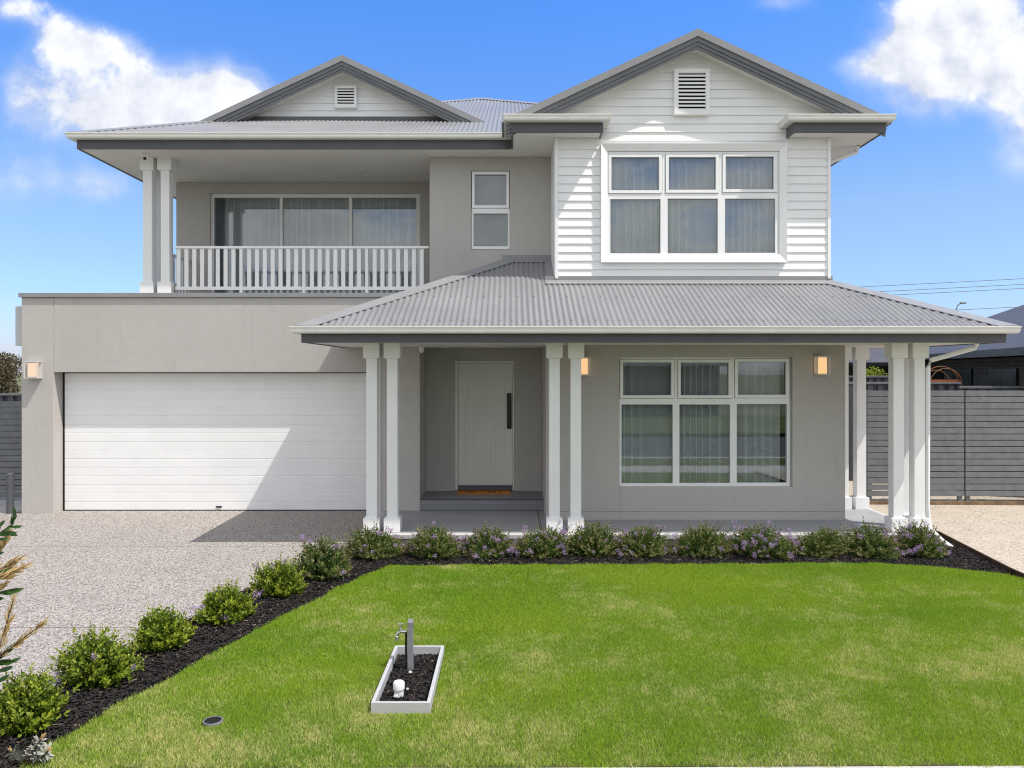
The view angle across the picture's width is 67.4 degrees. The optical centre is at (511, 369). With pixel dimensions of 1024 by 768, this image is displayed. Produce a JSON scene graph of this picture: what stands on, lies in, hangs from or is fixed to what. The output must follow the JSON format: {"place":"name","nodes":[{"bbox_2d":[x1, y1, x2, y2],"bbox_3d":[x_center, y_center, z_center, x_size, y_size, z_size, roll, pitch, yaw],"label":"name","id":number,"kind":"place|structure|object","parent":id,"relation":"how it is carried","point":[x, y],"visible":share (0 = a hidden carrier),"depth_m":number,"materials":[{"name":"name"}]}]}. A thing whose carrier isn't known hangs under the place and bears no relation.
{"place":"outdoors","nodes":[
{"label":"outdoors","id":0,"kind":"place"},
{"bbox_2d":[0,491,21,512],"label":"side path","id":1,"kind":"structure","parent":0,"point":[18,504],"depth_m":13.06,"materials":[{"name":"concrete"}]},
{"bbox_2d":[6,473,14,513],"bbox_3d":[-7.971,1.985,12.200,0.116,0.682,0.116,0,0,0],"label":"bollard","id":2,"kind":"object","parent":1,"relation":"on","point":[9,491],"visible":0.86,"depth_m":12.15,"materials":[{"name":"grey plastic"}]},
{"bbox_2d":[0,393,21,496],"bbox_3d":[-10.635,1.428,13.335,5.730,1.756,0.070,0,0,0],"label":"slat fence","id":3,"kind":"object","parent":1,"relation":"on","point":[10,415],"depth_m":13.30,"materials":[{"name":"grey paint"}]},
{"bbox_2d":[0,511,365,692],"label":"driveway","id":4,"kind":"structure","parent":0,"point":[120,571],"depth_m":9.34,"materials":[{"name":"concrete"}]},
{"bbox_2d":[0,506,48,681],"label":"broad leaf shrub","id":5,"kind":"object","parent":4,"relation":"on","point":[9,569],"visible":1,"depth_m":5.06,"materials":[{"name":"green plant"}]},
{"bbox_2d":[0,0,1023,373],"label":"sky","id":6,"kind":"structure","parent":0,"point":[937,199],"materials":[{"name":"blue"}]},
{"bbox_2d":[2,374,1023,767],"bbox_3d":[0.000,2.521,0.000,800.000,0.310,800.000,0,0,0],"label":"ground","id":7,"kind":"structure","parent":0,"point":[668,766],"depth_m":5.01,"materials":[{"name":"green plant"}]},
{"bbox_2d":[0,351,21,392],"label":"gum tree","id":8,"kind":"object","parent":7,"relation":"on","point":[7,371],"visible":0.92,"depth_m":41.66,"materials":[{"name":"green plant"}]},
{"bbox_2d":[203,716,222,726],"bbox_3d":[-2.009,2.364,5.159,0.130,0.020,0.130,0,0,0],"label":"drain grate","id":9,"kind":"object","parent":7,"relation":"on","point":[212,721],"visible":1,"depth_m":5.14,"materials":[{"name":"black metal"}]},
{"bbox_2d":[371,645,443,713],"bbox_3d":[-0.768,2.350,5.840,0.410,0.112,1.100,0,0,0],"label":"planter box","id":10,"kind":"object","parent":7,"relation":"on","point":[393,707],"visible":0.58,"depth_m":5.49,"materials":[{"name":"white concrete"}]},
{"bbox_2d":[380,653,438,700],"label":"mulch","id":11,"kind":"object","parent":10,"relation":"in","point":[421,689],"visible":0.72,"depth_m":5.87,"materials":[{"name":"black wood"}]},
{"bbox_2d":[393,680,404,697],"bbox_3d":[-0.820,2.310,5.565,0.084,0.112,0.084,0,0,0],"label":"pipe stub","id":12,"kind":"object","parent":11,"relation":"on","point":[398,687],"visible":0.97,"depth_m":5.54,"materials":[{"name":"white plastic"}]},
{"bbox_2d":[394,619,413,669],"bbox_3d":[-0.852,2.167,6.048,0.147,0.398,0.047,0,0,0],"label":"tap post","id":13,"kind":"object","parent":11,"relation":"on","point":[409,648],"visible":1,"depth_m":6.03,"materials":[{"name":"black metal"}]},
{"bbox_2d":[0,537,1009,767],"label":"mulch","id":14,"kind":"object","parent":7,"relation":"on","point":[78,697],"visible":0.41,"depth_m":7.68,"materials":[{"name":"black wood"}]},
{"bbox_2d":[4,733,53,765],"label":"silver plant","id":15,"kind":"object","parent":14,"relation":"on","point":[34,754],"visible":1,"depth_m":4.63,"materials":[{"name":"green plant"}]},
{"bbox_2d":[0,662,80,737],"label":"driveway shrub","id":16,"kind":"object","parent":14,"relation":"on","point":[36,704],"visible":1,"depth_m":5.05,"materials":[{"name":"green plant"}]},
{"bbox_2d":[46,620,146,690],"bbox_3d":[-3.128,2.166,5.867,0.792,0.505,0.590,0,0,27],"label":"driveway shrub","id":17,"kind":"object","parent":14,"relation":"on","point":[103,661],"visible":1,"depth_m":5.79,"materials":[{"name":"green plant"}]},
{"bbox_2d":[127,604,197,654],"bbox_3d":[-2.988,2.189,6.581,0.539,0.432,0.586,0,0,0],"label":"driveway shrub","id":18,"kind":"object","parent":14,"relation":"on","point":[160,630],"visible":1,"depth_m":6.48,"materials":[{"name":"green plant"}]},
{"bbox_2d":[189,577,261,626],"bbox_3d":[-2.693,2.179,7.243,0.596,0.444,0.587,0,0,0],"label":"driveway shrub","id":19,"kind":"object","parent":14,"relation":"on","point":[228,605],"visible":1,"depth_m":7.13,"materials":[{"name":"green plant"}]},
{"bbox_2d":[248,552,308,598],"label":"driveway shrub","id":20,"kind":"object","parent":14,"relation":"on","point":[281,579],"visible":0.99,"depth_m":7.92,"materials":[{"name":"green plant"}]},
{"bbox_2d":[292,529,353,581],"bbox_3d":[-2.134,2.052,8.673,0.792,0.644,0.724,0,0,0],"label":"driveway shrub","id":21,"kind":"object","parent":14,"relation":"on","point":[317,564],"visible":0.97,"depth_m":8.56,"materials":[{"name":"green plant"}]},
{"bbox_2d":[338,517,406,559],"bbox_3d":[-1.736,2.100,9.583,0.892,0.521,0.818,0,0,-27],"label":"flowering shrub","id":22,"kind":"object","parent":14,"relation":"on","point":[366,545],"visible":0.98,"depth_m":9.46,"materials":[{"name":"green plant"}]},
{"bbox_2d":[399,519,463,560],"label":"flowering shrub","id":23,"kind":"object","parent":14,"relation":"on","point":[429,543],"visible":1,"depth_m":9.43,"materials":[{"name":"green plant"}]},
{"bbox_2d":[456,521,518,558],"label":"flowering shrub","id":24,"kind":"object","parent":14,"relation":"on","point":[493,545],"visible":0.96,"depth_m":9.56,"materials":[{"name":"green plant"}]},
{"bbox_2d":[509,519,580,559],"bbox_3d":[0.414,2.095,9.597,0.915,0.511,0.846,0,0,0],"label":"flowering shrub","id":25,"kind":"object","parent":14,"relation":"on","point":[540,544],"visible":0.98,"depth_m":9.46,"materials":[{"name":"green plant"}]},
{"bbox_2d":[561,519,628,557],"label":"flowering shrub","id":26,"kind":"object","parent":14,"relation":"on","point":[593,541],"visible":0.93,"depth_m":9.58,"materials":[{"name":"green plant"}]},
{"bbox_2d":[614,522,679,557],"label":"flowering shrub","id":27,"kind":"object","parent":14,"relation":"on","point":[640,541],"visible":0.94,"depth_m":9.60,"materials":[{"name":"green plant"}]},
{"bbox_2d":[671,518,735,557],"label":"flowering shrub","id":28,"kind":"object","parent":14,"relation":"on","point":[703,542],"visible":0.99,"depth_m":9.57,"materials":[{"name":"green plant"}]},
{"bbox_2d":[723,520,803,559],"bbox_3d":[3.085,2.105,9.643,1.040,0.505,0.869,0,0,36],"label":"flowering shrub","id":29,"kind":"object","parent":14,"relation":"on","point":[757,543],"visible":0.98,"depth_m":9.46,"materials":[{"name":"green plant"}]},
{"bbox_2d":[790,520,856,557],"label":"flowering shrub","id":30,"kind":"object","parent":14,"relation":"on","point":[822,543],"visible":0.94,"depth_m":9.56,"materials":[{"name":"green plant"}]},
{"bbox_2d":[839,515,914,560],"bbox_3d":[4.536,2.113,9.675,0.940,0.495,0.972,0,0,0],"label":"flowering shrub","id":31,"kind":"object","parent":14,"relation":"on","point":[882,545],"visible":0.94,"depth_m":9.54,"materials":[{"name":"green plant"}]},
{"bbox_2d":[889,515,951,557],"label":"flowering shrub","id":32,"kind":"object","parent":14,"relation":"on","point":[925,544],"visible":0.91,"depth_m":9.53,"materials":[{"name":"green plant"}]},
{"bbox_2d":[18,29,1021,546],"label":"house","id":33,"kind":"structure","parent":7,"relation":"on","point":[650,233],"depth_m":11.59,"materials":[{"name":"paint"}]},
{"bbox_2d":[15,306,21,345],"bbox_3d":[-7.849,-0.698,12.500,0.177,0.629,0.500,0,0,0],"label":"meter box","id":34,"kind":"object","parent":33,"relation":"attached to","point":[18,325],"visible":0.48,"depth_m":12.25,"materials":[{"name":"grey metal"}]},
{"bbox_2d":[23,361,41,377],"bbox_3d":[-7.537,0.004,12.085,0.219,0.267,0.130,0,0,0],"label":"wall lamp","id":35,"kind":"object","parent":33,"relation":"attached to","point":[34,369],"visible":1,"depth_m":12.05,"materials":[{"name":"grey metal"}]},
{"bbox_2d":[142,153,149,159],"bbox_3d":[-5.720,-3.321,12.000,0.104,0.105,0.104,0,0,44],"label":"security camera","id":36,"kind":"object","parent":33,"relation":"attached to","point":[145,156],"visible":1,"depth_m":11.96,"materials":[{"name":"white paint"}]},
{"bbox_2d":[63,372,365,510],"bbox_3d":[-4.725,1.097,12.405,5.049,2.358,0.050,0,0,0],"label":"garage door","id":37,"kind":"structure","parent":33,"relation":"in","point":[133,441],"depth_m":12.40,"materials":[{"name":"white paint"}]},
{"bbox_2d":[211,194,419,292],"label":"sliding door","id":38,"kind":"structure","parent":33,"relation":"in","point":[236,219],"depth_m":14.02,"materials":[{"name":"white paint"}]},
{"bbox_2d":[419,347,424,352],"bbox_3d":[-1.373,-0.302,11.660,0.093,0.094,0.093,0,0,44],"label":"security camera","id":39,"kind":"object","parent":33,"relation":"attached to","point":[421,349],"visible":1,"depth_m":11.62,"materials":[{"name":"white paint"}]},
{"bbox_2d":[457,491,509,494],"bbox_3d":[-0.455,1.986,12.422,0.860,0.018,0.305,0,0,0],"label":"doormat","id":40,"kind":"object","parent":33,"relation":"on","point":[483,492],"visible":1,"depth_m":12.28,"materials":[{"name":"brown fabric"}]},
{"bbox_2d":[455,361,513,489],"bbox_3d":[-0.448,0.921,12.680,0.973,2.129,0.140,0,0,0],"label":"front door","id":41,"kind":"structure","parent":33,"relation":"in","point":[483,392],"depth_m":12.69,"materials":[{"name":"beige paint"}]},
{"bbox_2d":[471,171,509,249],"bbox_3d":[-0.340,-2.534,12.299,0.646,1.284,0.222,0,0,0],"label":"window","id":42,"kind":"structure","parent":33,"relation":"in","point":[490,211],"depth_m":12.41,"materials":[{"name":"glass"}]},
{"bbox_2d":[581,357,590,375],"bbox_3d":[1.022,-0.048,11.005,0.199,0.273,0.130,0,0,0],"label":"wall lamp","id":43,"kind":"object","parent":33,"relation":"attached to","point":[585,366],"visible":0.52,"depth_m":10.97,"materials":[{"name":"beige glass"}]},
{"bbox_2d":[601,143,786,262],"bbox_3d":[2.635,-2.413,11.244,2.691,1.718,0.277,0,0,0],"label":"window","id":44,"kind":"structure","parent":33,"relation":"in","point":[661,202],"depth_m":11.28,"materials":[{"name":"white paint"}]},
{"bbox_2d":[619,357,789,485],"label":"window","id":45,"kind":"structure","parent":33,"relation":"in","point":[684,421],"depth_m":11.27,"materials":[{"name":"white glass"}]},
{"bbox_2d":[814,356,830,374],"bbox_3d":[4.443,-0.059,11.005,0.192,0.280,0.130,0,0,0],"label":"wall lamp","id":46,"kind":"object","parent":33,"relation":"attached to","point":[820,365],"visible":1,"depth_m":10.97,"materials":[{"name":"beige glass"}]},
{"bbox_2d":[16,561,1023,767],"bbox_3d":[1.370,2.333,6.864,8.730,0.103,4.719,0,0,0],"label":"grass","id":47,"kind":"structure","parent":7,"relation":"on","point":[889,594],"depth_m":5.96,"materials":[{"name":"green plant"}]},
{"bbox_2d":[592,766,1023,767],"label":"footpath","id":48,"kind":"structure","parent":7,"relation":"on","point":[846,767],"depth_m":4.59,"materials":[{"name":"concrete"}]},
{"bbox_2d":[849,376,887,381],"bbox_3d":[9.333,1.243,20.019,1.600,2.166,0.062,0,0,0],"label":"steel fence","id":49,"kind":"object","parent":7,"relation":"on","point":[876,378],"visible":0.15,"depth_m":20.00,"materials":[{"name":"grey metal"}]},
{"bbox_2d":[866,366,887,375],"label":"bushy shrub","id":50,"kind":"object","parent":7,"relation":"on","point":[870,373],"visible":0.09,"depth_m":21.63,"materials":[{"name":"green plant"}]},
{"bbox_2d":[849,305,1023,385],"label":"neighbour house","id":51,"kind":"structure","parent":7,"relation":"on","point":[996,364],"depth_m":18.38,"materials":[{"name":"metal"}]},
{"bbox_2d":[930,369,943,379],"bbox_3d":[12.239,0.751,22.321,0.056,1.550,2.000,0,0,15],"label":"window","id":52,"kind":"structure","parent":51,"relation":"in","point":[939,375],"depth_m":21.76,"materials":[{"name":"black metal"}]},
{"bbox_2d":[952,369,972,385],"bbox_3d":[11.499,0.751,19.621,0.056,1.550,1.600,0,0,15],"label":"window","id":53,"kind":"structure","parent":51,"relation":"in","point":[966,375],"depth_m":19.33,"materials":[{"name":"black glass"}]},
{"bbox_2d":[989,369,1018,385],"bbox_3d":[10.720,0.751,16.776,0.056,1.550,1.700,0,0,15],"label":"window","id":54,"kind":"structure","parent":51,"relation":"in","point":[997,377],"depth_m":16.63,"materials":[{"name":"black glass"}]},
{"bbox_2d":[936,531,1023,577],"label":"garden edging","id":55,"kind":"object","parent":7,"relation":"on","point":[1013,572],"visible":0.39,"depth_m":9.42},
{"bbox_2d":[849,481,1023,572],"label":"gravel path","id":56,"kind":"structure","parent":0,"point":[995,532],"depth_m":11.27,"materials":[{"name":"beige gravel"}]},
{"bbox_2d":[866,390,866,496],"bbox_3d":[5.885,1.311,12.865,0.086,1.930,0.090,0,0,0],"label":"gate post","id":57,"kind":"object","parent":56,"relation":"on","point":[866,443],"visible":0.11,"depth_m":12.82,"materials":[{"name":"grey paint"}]},
{"bbox_2d":[867,391,963,500],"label":"slat gate","id":58,"kind":"structure","parent":57,"relation":"attached to","point":[957,434],"depth_m":12.83,"materials":[{"name":"grey paint"}]},
{"bbox_2d":[849,382,960,480],"bbox_3d":[7.631,1.287,15.519,2.862,2.078,0.062,0,0,0],"label":"steel fence","id":59,"kind":"object","parent":56,"relation":"on","point":[934,386],"visible":0.19,"depth_m":15.50,"materials":[{"name":"grey metal"}]},
{"bbox_2d":[930,366,961,382],"bbox_3d":[9.358,1.097,16.750,0.795,2.358,0.516,0,0,0],"label":"garden hoop","id":60,"kind":"object","parent":56,"relation":"on","point":[958,380],"visible":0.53,"depth_m":16.60,"materials":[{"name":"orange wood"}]},
{"bbox_2d":[869,501,1023,504],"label":"timber sleeper","id":61,"kind":"object","parent":56,"relation":"on","point":[961,502],"visible":0.44,"depth_m":12.81,"materials":[{"name":"brown wood"}]},
{"bbox_2d":[958,386,1023,500],"bbox_3d":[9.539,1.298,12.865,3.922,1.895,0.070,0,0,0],"label":"slat fence","id":62,"kind":"object","parent":61,"relation":"on","point":[993,434],"visible":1,"depth_m":12.83,"materials":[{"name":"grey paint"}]},
{"bbox_2d":[863,278,1023,286],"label":"power line","id":63,"kind":"object","parent":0,"point":[943,282],"visible":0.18,"depth_m":63.18,"materials":[{"name":"black metal"}]},
{"bbox_2d":[879,284,1022,291],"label":"power line","id":64,"kind":"object","parent":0,"point":[956,287],"visible":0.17,"depth_m":63.08,"materials":[{"name":"black metal"}]},
{"bbox_2d":[898,288,1023,294],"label":"power line","id":65,"kind":"object","parent":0,"point":[961,291],"visible":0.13,"depth_m":63.03,"materials":[{"name":"black metal"}]},
{"bbox_2d":[960,307,1013,309],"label":"power line","id":66,"kind":"object","parent":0,"point":[987,308],"visible":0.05,"depth_m":62.84,"materials":[{"name":"black metal"}]}
]}

